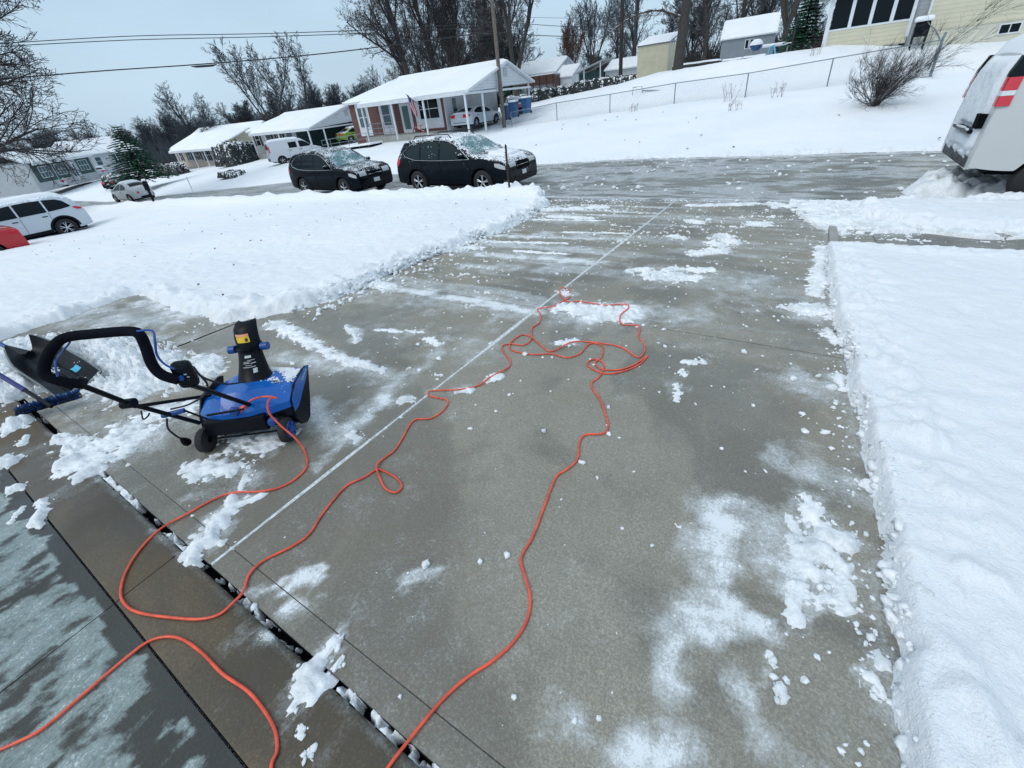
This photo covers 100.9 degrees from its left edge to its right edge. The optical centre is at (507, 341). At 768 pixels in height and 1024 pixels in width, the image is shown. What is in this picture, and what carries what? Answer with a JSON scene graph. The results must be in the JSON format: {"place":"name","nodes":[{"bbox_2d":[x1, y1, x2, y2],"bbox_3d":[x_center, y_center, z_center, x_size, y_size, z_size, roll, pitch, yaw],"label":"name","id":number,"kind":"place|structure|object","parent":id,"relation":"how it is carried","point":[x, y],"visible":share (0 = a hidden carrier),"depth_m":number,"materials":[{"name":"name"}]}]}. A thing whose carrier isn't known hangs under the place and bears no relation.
{"place":"outdoors","nodes":[
{"label":"outdoors","id":0,"kind":"place"},
{"bbox_2d":[0,295,235,402],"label":"walkway","id":1,"kind":"structure","parent":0,"point":[142,312],"depth_m":4.83,"materials":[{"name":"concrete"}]},
{"bbox_2d":[0,468,243,767],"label":"garage floor","id":2,"kind":"structure","parent":0,"point":[137,709],"depth_m":1.57,"materials":[{"name":"concrete"}]},
{"bbox_2d":[0,469,248,767],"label":"floor joint","id":3,"kind":"object","parent":2,"relation":"on","point":[138,632],"visible":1,"depth_m":1.68,"materials":[{"name":"black"}]},
{"bbox_2d":[0,0,902,151],"label":"sky","id":4,"kind":"structure","parent":0,"point":[107,98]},
{"bbox_2d":[37,199,902,767],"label":"driveway","id":5,"kind":"structure","parent":0,"point":[679,665],"depth_m":2.13,"materials":[{"name":"concrete"}]},
{"bbox_2d":[37,318,310,452],"bbox_3d":[-1.745,0.212,2.401,0.750,1.080,1.004,-7,30,0],"label":"snow blower","id":6,"kind":"object","parent":5,"relation":"on","point":[222,402],"visible":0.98,"depth_m":2.61,"materials":[{"name":"blue plastic"}]},
{"bbox_2d":[0,287,647,767],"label":"extension cord","id":7,"kind":"object","parent":5,"relation":"on","point":[256,699],"visible":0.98,"depth_m":1.90,"materials":[{"name":"orange plastic"}]},
{"bbox_2d":[210,202,673,564],"bbox_3d":[1.042,-0.940,5.357,0.040,0.545,9.210,12,35,30],"label":"joint filler","id":8,"kind":"object","parent":5,"relation":"on","point":[353,452],"visible":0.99,"depth_m":2.77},
{"bbox_2d":[55,232,843,767],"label":"cross joints","id":9,"kind":"object","parent":5,"relation":"on","point":[349,642],"visible":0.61,"depth_m":1.75,"materials":[{"name":"black"}]},
{"bbox_2d":[0,195,1023,761],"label":"loose snow","id":10,"kind":"structure","parent":5,"relation":"on","point":[120,363],"depth_m":3.27,"materials":[{"name":"snow"}]},
{"bbox_2d":[0,335,101,396],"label":"snow shovel","id":11,"kind":"object","parent":10,"relation":"on","point":[23,362],"visible":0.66,"depth_m":3.67,"materials":[{"name":"black plastic"}]},
{"bbox_2d":[497,42,525,96],"bbox_3d":[0.177,-32.295,51.078,4.029,6.414,3.988,-13,31,-10],"label":"evergreen tree","id":12,"kind":"object","parent":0,"point":[506,92],"visible":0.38,"depth_m":51.01,"materials":[{"name":"green plant"}]},
{"bbox_2d":[0,41,1023,767],"bbox_3d":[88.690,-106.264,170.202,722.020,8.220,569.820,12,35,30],"label":"snow ground","id":13,"kind":"structure","parent":0,"point":[938,337],"depth_m":5.48,"materials":[{"name":"snow"}]},
{"bbox_2d":[0,225,29,250],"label":"parked car","id":14,"kind":"object","parent":13,"relation":"on","point":[11,237],"visible":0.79,"depth_m":15.19,"materials":[{"name":"red paint"}]},
{"bbox_2d":[0,192,92,239],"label":"parked suv","id":15,"kind":"object","parent":13,"relation":"on","point":[34,215],"visible":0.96,"depth_m":17.87,"materials":[{"name":"silver metal"}]},
{"bbox_2d":[29,129,67,146],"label":"bare tree","id":16,"kind":"object","parent":13,"relation":"on","point":[54,136],"visible":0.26,"depth_m":74.04,"materials":[{"name":"grey plant"}]},
{"bbox_2d":[0,146,100,196],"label":"bluegreen house","id":17,"kind":"structure","parent":13,"relation":"on","point":[40,182],"depth_m":56.48,"materials":[{"name":"grey"}]},
{"bbox_2d":[0,0,107,187],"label":"oak tree","id":18,"kind":"object","parent":13,"relation":"on","point":[25,111],"visible":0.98,"depth_m":28.48,"materials":[{"name":"brown plant"}]},
{"bbox_2d":[0,134,178,192],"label":"woodland thicket","id":19,"kind":"object","parent":13,"relation":"on","point":[162,154],"visible":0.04,"depth_m":75.39,"materials":[{"name":"plant"}]},
{"bbox_2d":[52,136,143,176],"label":"white gable house","id":20,"kind":"structure","parent":13,"relation":"on","point":[100,156],"depth_m":73.42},
{"bbox_2d":[105,126,178,189],"bbox_3d":[-37.792,-18.508,42.779,6.880,5.929,6.232,-7,30,1],"label":"fir tree","id":21,"kind":"object","parent":13,"relation":"on","point":[135,167],"visible":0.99,"depth_m":42.35,"materials":[{"name":"green plant"}]},
{"bbox_2d":[133,118,153,143],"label":"bare tree","id":22,"kind":"object","parent":13,"relation":"on","point":[146,133],"visible":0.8,"depth_m":89.06,"materials":[{"name":"grey plant"}]},
{"bbox_2d":[152,105,177,145],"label":"bare tree","id":23,"kind":"object","parent":13,"relation":"on","point":[170,125],"visible":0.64,"depth_m":80.44,"materials":[{"name":"grey plant"}]},
{"bbox_2d":[152,161,190,175],"bbox_3d":[-44.635,-22.884,55.892,7.909,1.915,1.971,12,35,30],"label":"hedge","id":24,"kind":"object","parent":13,"relation":"on","point":[178,168],"visible":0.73,"depth_m":54.49,"materials":[{"name":"green plant"}]},
{"bbox_2d":[152,81,199,143],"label":"bare tree","id":25,"kind":"object","parent":13,"relation":"on","point":[174,111],"visible":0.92,"depth_m":74.12,"materials":[{"name":"grey plant"}]},
{"bbox_2d":[186,92,217,131],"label":"bare tree","id":26,"kind":"object","parent":13,"relation":"on","point":[204,113],"visible":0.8,"depth_m":73.47,"materials":[{"name":"grey plant"}]},
{"bbox_2d":[0,400,419,767],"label":"garage lip","id":27,"kind":"object","parent":13,"relation":"on","point":[105,529],"visible":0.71,"depth_m":1.67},
{"bbox_2d":[0,373,81,415],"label":"snow brush","id":28,"kind":"object","parent":27,"relation":"on","point":[42,404],"visible":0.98,"depth_m":3.18,"materials":[{"name":"blue plastic"}]},
{"bbox_2d":[168,127,256,169],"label":"posted house","id":29,"kind":"structure","parent":13,"relation":"on","point":[193,151],"depth_m":59.02,"materials":[{"name":"white paint"}]},
{"bbox_2d":[19,399,433,764],"bbox_3d":[-2.151,0.888,2.405,10.700,0.068,0.050,12,35,30],"label":"drain gap","id":30,"kind":"object","parent":13,"relation":"on","point":[282,634],"visible":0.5,"depth_m":1.72,"materials":[{"name":"black"}]},
{"bbox_2d":[18,401,438,767],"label":"snow","id":31,"kind":"structure","parent":30,"relation":"on","point":[351,697],"depth_m":1.63,"materials":[{"name":"snow"}]},
{"bbox_2d":[192,120,264,133],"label":"roof","id":32,"kind":"structure","parent":13,"relation":"on","point":[250,124],"depth_m":73.66,"materials":[{"name":"white"}]},
{"bbox_2d":[217,169,245,177],"bbox_3d":[-23.598,-14.280,36.209,3.217,0.912,1.298,12,35,30],"label":"shrub","id":33,"kind":"object","parent":13,"relation":"on","point":[229,173],"visible":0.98,"depth_m":35.64,"materials":[{"name":"green plant"}]},
{"bbox_2d":[211,138,258,166],"bbox_3d":[-32.347,-22.244,49.902,4.952,3.073,3.339,12,35,30],"label":"shrub","id":34,"kind":"object","parent":13,"relation":"on","point":[233,153],"visible":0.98,"depth_m":48.91,"materials":[{"name":"green plant"}]},
{"bbox_2d":[213,99,256,124],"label":"bare tree","id":35,"kind":"object","parent":13,"relation":"on","point":[246,117],"visible":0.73,"depth_m":80.77,"materials":[{"name":"grey plant"}]},
{"bbox_2d":[201,31,293,121],"bbox_3d":[-34.463,-33.902,59.005,8.941,14.790,10.282,12,35,30],"label":"bare tree","id":36,"kind":"object","parent":13,"relation":"on","point":[238,70],"visible":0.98,"depth_m":57.46,"materials":[{"name":"brown plant"}]},
{"bbox_2d":[239,30,311,110],"bbox_3d":[-31.717,-35.285,60.556,9.506,14.749,5.020,-4,30,4],"label":"bare tree","id":37,"kind":"object","parent":13,"relation":"on","point":[298,70],"visible":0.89,"depth_m":58.71,"materials":[{"name":"grey plant"}]},
{"bbox_2d":[259,87,295,118],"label":"bare tree","id":38,"kind":"object","parent":13,"relation":"on","point":[274,111],"visible":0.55,"depth_m":77.53,"materials":[{"name":"grey plant"}]},
{"bbox_2d":[264,137,321,163],"bbox_3d":[-18.527,-16.760,36.804,4.509,1.964,2.264,-24,34,-27],"label":"panel van","id":39,"kind":"object","parent":13,"relation":"on","point":[282,150],"visible":0.8,"depth_m":35.77,"materials":[{"name":"white paint"}]},
{"bbox_2d":[245,104,356,159],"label":"green carport house","id":40,"kind":"structure","parent":13,"relation":"on","point":[314,126],"depth_m":48.06,"materials":[{"name":"grey"}]},
{"bbox_2d":[297,81,323,108],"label":"bare tree","id":41,"kind":"object","parent":13,"relation":"on","point":[312,94],"visible":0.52,"depth_m":83.64,"materials":[{"name":"grey plant"}]},
{"bbox_2d":[302,83,343,107],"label":"bare tree","id":42,"kind":"object","parent":13,"relation":"on","point":[335,90],"visible":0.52,"depth_m":84.23,"materials":[{"name":"grey plant"}]},
{"bbox_2d":[335,126,356,141],"bbox_3d":[-17.108,-23.705,47.994,2.242,1.536,4.760,20,39,38],"label":"parked car","id":43,"kind":"object","parent":13,"relation":"on","point":[347,131],"visible":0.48,"depth_m":46.69,"materials":[{"name":"paint"}]},
{"bbox_2d":[321,132,382,148],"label":"wheelchair ramp","id":44,"kind":"structure","parent":13,"relation":"on","point":[362,145],"depth_m":33.31,"materials":[{"name":"metal"}]},
{"bbox_2d":[382,27,412,83],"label":"bare tree","id":45,"kind":"object","parent":13,"relation":"on","point":[394,71],"visible":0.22,"depth_m":68.54,"materials":[{"name":"grey plant"}]},
{"bbox_2d":[377,0,440,73],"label":"bare tree","id":46,"kind":"object","parent":13,"relation":"on","point":[417,68],"visible":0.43,"depth_m":61.00,"materials":[{"name":"brown plant"}]},
{"bbox_2d":[335,0,495,74],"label":"oak tree","id":47,"kind":"object","parent":13,"relation":"on","point":[390,18],"visible":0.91,"depth_m":45.97,"materials":[{"name":"brown plant"}]},
{"bbox_2d":[382,0,463,69],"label":"bare tree","id":48,"kind":"object","parent":13,"relation":"on","point":[420,23],"visible":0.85,"depth_m":49.30,"materials":[{"name":"brown plant"}]},
{"bbox_2d":[342,58,534,143],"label":"brick house","id":49,"kind":"structure","parent":13,"relation":"on","point":[384,113],"depth_m":32.99,"materials":[{"name":"white"}]},
{"bbox_2d":[380,105,392,125],"bbox_3d":[-9.999,-18.703,34.901,0.970,1.620,0.050,12,35,30],"label":"window","id":50,"kind":"structure","parent":49,"relation":"in","point":[385,110],"depth_m":34.91,"materials":[{"name":"glass"}]},
{"bbox_2d":[400,103,412,132],"bbox_3d":[-8.110,-17.960,34.026,0.900,2.050,0.049,12,35,30],"label":"door","id":51,"kind":"structure","parent":49,"relation":"in","point":[405,111],"depth_m":33.98,"materials":[{"name":"white paint"}]},
{"bbox_2d":[417,98,440,119],"bbox_3d":[-6.079,-17.932,32.570,2.020,1.420,0.050,12,35,30],"label":"window","id":52,"kind":"structure","parent":49,"relation":"in","point":[431,105],"depth_m":32.54,"materials":[{"name":"glass"}]},
{"bbox_2d":[419,0,472,70],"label":"bare tree","id":53,"kind":"object","parent":13,"relation":"on","point":[448,44],"visible":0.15,"depth_m":62.19,"materials":[{"name":"brown plant"}]},
{"bbox_2d":[424,0,475,66],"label":"bare tree","id":54,"kind":"object","parent":13,"relation":"on","point":[450,3],"visible":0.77,"depth_m":52.10,"materials":[{"name":"brown plant"}]},
{"bbox_2d":[421,0,480,68],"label":"bare tree","id":55,"kind":"object","parent":13,"relation":"on","point":[447,57],"visible":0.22,"depth_m":57.63,"materials":[{"name":"brown plant"}]},
{"bbox_2d":[0,153,948,767],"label":"snow crumbs","id":56,"kind":"object","parent":13,"relation":"on","point":[886,573],"visible":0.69,"depth_m":2.22,"materials":[{"name":"snow"}]},
{"bbox_2d":[450,105,500,127],"bbox_3d":[-2.444,-17.863,33.386,2.237,1.450,4.760,12,35,30],"label":"parked car","id":57,"kind":"object","parent":13,"relation":"on","point":[458,119],"visible":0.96,"depth_m":32.15,"materials":[{"name":"silver metal"}]},
{"bbox_2d":[454,0,505,102],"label":"bare tree","id":58,"kind":"object","parent":13,"relation":"on","point":[494,55],"visible":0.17,"depth_m":57.10,"materials":[{"name":"brown plant"}]},
{"bbox_2d":[462,0,512,61],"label":"bare tree","id":59,"kind":"object","parent":13,"relation":"on","point":[498,27],"visible":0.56,"depth_m":48.13,"materials":[{"name":"brown plant"}]},
{"bbox_2d":[490,0,505,127],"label":"utility pole","id":60,"kind":"object","parent":13,"relation":"on","point":[498,66],"visible":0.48,"depth_m":30.55,"materials":[{"name":"wood"}]},
{"bbox_2d":[0,22,491,43],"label":"overhead wire","id":61,"kind":"object","parent":60,"relation":"attached to","point":[235,34],"visible":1,"depth_m":26.08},
{"bbox_2d":[0,26,491,46],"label":"overhead wire","id":62,"kind":"object","parent":60,"relation":"attached to","point":[237,37],"visible":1,"depth_m":26.22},
{"bbox_2d":[0,31,492,79],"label":"overhead wire","id":63,"kind":"object","parent":60,"relation":"attached to","point":[204,65],"visible":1,"depth_m":26.57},
{"bbox_2d":[460,0,539,96],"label":"maple tree","id":64,"kind":"object","parent":13,"relation":"on","point":[509,29],"visible":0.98,"depth_m":41.52,"materials":[{"name":"brown plant"}]},
{"bbox_2d":[463,0,537,93],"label":"bare tree","id":65,"kind":"object","parent":13,"relation":"on","point":[527,46],"visible":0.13,"depth_m":64.55,"materials":[{"name":"brown plant"}]},
{"bbox_2d":[474,0,533,95],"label":"bare tree","id":66,"kind":"object","parent":13,"relation":"on","point":[513,36],"visible":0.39,"depth_m":54.52,"materials":[{"name":"brown plant"}]},
{"bbox_2d":[474,14,542,64],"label":"bare tree","id":67,"kind":"object","parent":13,"relation":"on","point":[529,50],"visible":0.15,"depth_m":66.03,"materials":[{"name":"brown plant"}]},
{"bbox_2d":[519,72,560,93],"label":"house","id":68,"kind":"structure","parent":13,"relation":"on","point":[548,78],"depth_m":56.56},
{"bbox_2d":[512,55,574,94],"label":"white back house","id":69,"kind":"structure","parent":13,"relation":"on","point":[545,66],"depth_m":59.56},
{"bbox_2d":[530,85,556,102],"bbox_3d":[3.938,-27.611,47.540,3.616,1.963,1.829,12,35,30],"label":"shrub","id":70,"kind":"object","parent":13,"relation":"on","point":[538,94],"visible":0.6,"depth_m":46.81,"materials":[{"name":"green plant"}]},
{"bbox_2d":[555,83,573,96],"bbox_3d":[6.757,-27.381,46.322,2.990,1.671,1.878,12,35,30],"label":"shrub","id":71,"kind":"object","parent":13,"relation":"on","point":[561,90],"visible":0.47,"depth_m":45.89,"materials":[{"name":"green plant"}]},
{"bbox_2d":[550,63,582,87],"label":"white outbuilding","id":72,"kind":"structure","parent":13,"relation":"on","point":[567,76],"depth_m":56.84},
{"bbox_2d":[556,18,587,62],"bbox_3d":[9.038,-41.313,61.189,5.238,8.918,4.718,12,35,30],"label":"bare tree","id":73,"kind":"object","parent":13,"relation":"on","point":[567,46],"visible":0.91,"depth_m":60.05,"materials":[{"name":"plant"}]},
{"bbox_2d":[555,5,589,66],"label":"bare tree","id":74,"kind":"object","parent":13,"relation":"on","point":[573,38],"visible":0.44,"depth_m":75.32,"materials":[{"name":"brown plant"}]},
{"bbox_2d":[572,78,595,93],"bbox_3d":[8.424,-26.535,44.249,3.192,1.672,1.863,12,35,30],"label":"shrub","id":75,"kind":"object","parent":13,"relation":"on","point":[584,85],"visible":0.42,"depth_m":43.82,"materials":[{"name":"green plant"}]},
{"bbox_2d":[573,0,619,71],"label":"bare tree","id":76,"kind":"object","parent":13,"relation":"on","point":[589,23],"visible":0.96,"depth_m":59.14,"materials":[{"name":"brown plant"}]},
{"bbox_2d":[582,48,616,71],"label":"bare tree","id":77,"kind":"object","parent":13,"relation":"on","point":[607,54],"visible":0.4,"depth_m":77.64,"materials":[{"name":"grey plant"}]},
{"bbox_2d":[573,56,636,81],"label":"house","id":78,"kind":"structure","parent":13,"relation":"on","point":[629,66],"depth_m":48.77,"materials":[{"name":"grey"}]},
{"bbox_2d":[592,75,624,89],"bbox_3d":[10.187,-25.698,42.125,3.330,1.627,1.908,12,35,30],"label":"shrub","id":79,"kind":"object","parent":13,"relation":"on","point":[600,82],"visible":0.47,"depth_m":41.64,"materials":[{"name":"green plant"}]},
{"bbox_2d":[601,1,637,58],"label":"bare tree","id":80,"kind":"object","parent":13,"relation":"on","point":[616,41],"visible":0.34,"depth_m":77.78,"materials":[{"name":"brown plant"}]},
{"bbox_2d":[619,0,623,74],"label":"utility pole","id":81,"kind":"object","parent":13,"relation":"on","point":[621,40],"visible":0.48,"depth_m":40.32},
{"bbox_2d":[606,0,647,55],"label":"bare tree","id":82,"kind":"object","parent":13,"relation":"on","point":[635,33],"visible":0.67,"depth_m":48.52,"materials":[{"name":"brown plant"}]},
{"bbox_2d":[611,0,656,57],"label":"bare tree","id":83,"kind":"object","parent":13,"relation":"on","point":[630,39],"visible":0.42,"depth_m":76.63,"materials":[{"name":"brown plant"}]},
{"bbox_2d":[589,0,690,70],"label":"oak tree","id":84,"kind":"object","parent":13,"relation":"on","point":[683,23],"visible":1,"depth_m":32.07,"materials":[{"name":"brown plant"}]},
{"bbox_2d":[637,31,677,77],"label":"garden shed","id":85,"kind":"structure","parent":13,"relation":"on","point":[655,55],"depth_m":36.47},
{"bbox_2d":[651,0,691,46],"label":"bare tree","id":86,"kind":"object","parent":13,"relation":"on","point":[666,23],"visible":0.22,"depth_m":74.49,"materials":[{"name":"brown plant"}]},
{"bbox_2d":[497,19,847,106],"bbox_3d":[22.074,-46.416,74.318,71.126,8.510,31.793,2,31,16],"label":"hilltop thicket","id":87,"kind":"object","parent":13,"relation":"on","point":[696,56],"visible":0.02,"depth_m":63.68,"materials":[{"name":"plant"}]},
{"bbox_2d":[664,0,730,62],"bbox_3d":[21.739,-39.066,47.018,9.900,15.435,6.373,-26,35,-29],"label":"bare tree","id":88,"kind":"object","parent":13,"relation":"on","point":[706,27],"visible":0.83,"depth_m":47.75,"materials":[{"name":"brown plant"}]},
{"bbox_2d":[714,0,741,35],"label":"bare tree","id":89,"kind":"object","parent":13,"relation":"on","point":[728,13],"visible":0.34,"depth_m":71.86,"materials":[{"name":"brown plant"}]},
{"bbox_2d":[510,22,947,126],"bbox_3d":[12.008,-17.255,28.180,23.689,3.559,7.064,12,35,30],"label":"chain link fence","id":90,"kind":"object","parent":13,"relation":"on","point":[930,73],"visible":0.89,"depth_m":23.97,"materials":[{"name":"metal"}]},
{"bbox_2d":[719,12,780,61],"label":"grey barn","id":91,"kind":"structure","parent":13,"relation":"on","point":[739,36],"depth_m":44.90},
{"bbox_2d":[736,0,777,18],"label":"bare tree","id":92,"kind":"object","parent":13,"relation":"on","point":[744,12],"visible":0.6,"depth_m":49.07,"materials":[{"name":"brown plant"}]},
{"bbox_2d":[728,0,800,17],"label":"bare tree","id":93,"kind":"object","parent":13,"relation":"on","point":[773,4],"visible":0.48,"depth_m":61.53,"materials":[{"name":"brown plant"}]},
{"bbox_2d":[779,0,800,52],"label":"bare tree","id":94,"kind":"object","parent":13,"relation":"on","point":[786,20],"visible":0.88,"depth_m":47.87,"materials":[{"name":"brown plant"}]},
{"bbox_2d":[777,8,811,52],"bbox_3d":[28.126,-29.893,40.912,2.942,4.086,2.873,0,31,12],"label":"evergreen tree","id":95,"kind":"object","parent":13,"relation":"on","point":[795,47],"visible":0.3,"depth_m":40.98,"materials":[{"name":"green plant"}]},
{"bbox_2d":[779,0,823,49],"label":"evergreen tree","id":96,"kind":"object","parent":13,"relation":"on","point":[800,31],"visible":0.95,"depth_m":28.04,"materials":[{"name":"green plant"}]},
{"bbox_2d":[775,0,830,37],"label":"bare tree","id":97,"kind":"object","parent":13,"relation":"on","point":[790,4],"visible":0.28,"depth_m":56.45,"materials":[{"name":"brown plant"}]},
{"bbox_2d":[908,14,934,49],"bbox_3d":[23.090,-17.256,23.685,0.800,1.600,0.600,12,35,30],"label":"barbecue","id":98,"kind":"object","parent":13,"relation":"on","point":[919,29],"visible":0.88,"depth_m":23.41,"materials":[{"name":"black metal"}]},
{"bbox_2d":[820,0,1023,46],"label":"cream house","id":99,"kind":"structure","parent":13,"relation":"on","point":[888,30],"depth_m":24.20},
{"bbox_2d":[996,21,1023,34],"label":"window","id":100,"kind":"structure","parent":99,"relation":"in","point":[1008,28],"depth_m":22.64,"materials":[{"name":"glass"}]},
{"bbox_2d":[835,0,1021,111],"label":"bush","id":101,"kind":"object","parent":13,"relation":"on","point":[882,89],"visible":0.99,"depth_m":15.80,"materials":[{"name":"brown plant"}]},
{"bbox_2d":[74,151,974,206],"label":"street","id":102,"kind":"structure","parent":0,"point":[846,177],"depth_m":11.22,"materials":[{"name":"asphalt"}]},
{"bbox_2d":[111,179,154,201],"bbox_3d":[-31.655,-12.731,35.549,4.149,1.624,2.172,10,34,26],"label":"parked car","id":103,"kind":"object","parent":102,"relation":"on","point":[131,190],"visible":0.86,"depth_m":34.70,"materials":[{"name":"white paint"}]},
{"bbox_2d":[288,146,392,191],"bbox_3d":[-6.935,-7.033,17.336,4.566,1.710,2.280,14,36,32],"label":"parked suv","id":104,"kind":"object","parent":102,"relation":"on","point":[336,168],"visible":0.95,"depth_m":16.57,"materials":[{"name":"paint"}]},
{"bbox_2d":[397,129,536,188],"bbox_3d":[-1.446,-5.969,13.923,4.633,1.724,2.279,14,36,31],"label":"parked suv","id":105,"kind":"object","parent":102,"relation":"on","point":[461,159],"visible":0.93,"depth_m":13.20,"materials":[{"name":"black paint"}]},
{"bbox_2d":[901,165,1011,197],"bbox_3d":[8.451,-2.742,7.352,2.600,0.544,2.200,12,35,30],"label":"slush heap","id":106,"kind":"object","parent":102,"relation":"on","point":[956,181],"visible":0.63,"depth_m":7.32,"materials":[{"name":"snow"}]},
{"bbox_2d":[942,34,1023,192],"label":"cargo van","id":107,"kind":"object","parent":102,"relation":"on","point":[985,135],"visible":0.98,"depth_m":6.42,"materials":[{"name":"white paint"}]},
{"bbox_2d":[873,227,1023,249],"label":"entry walk","id":108,"kind":"structure","parent":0,"point":[943,240],"depth_m":5.23,"materials":[{"name":"concrete"}]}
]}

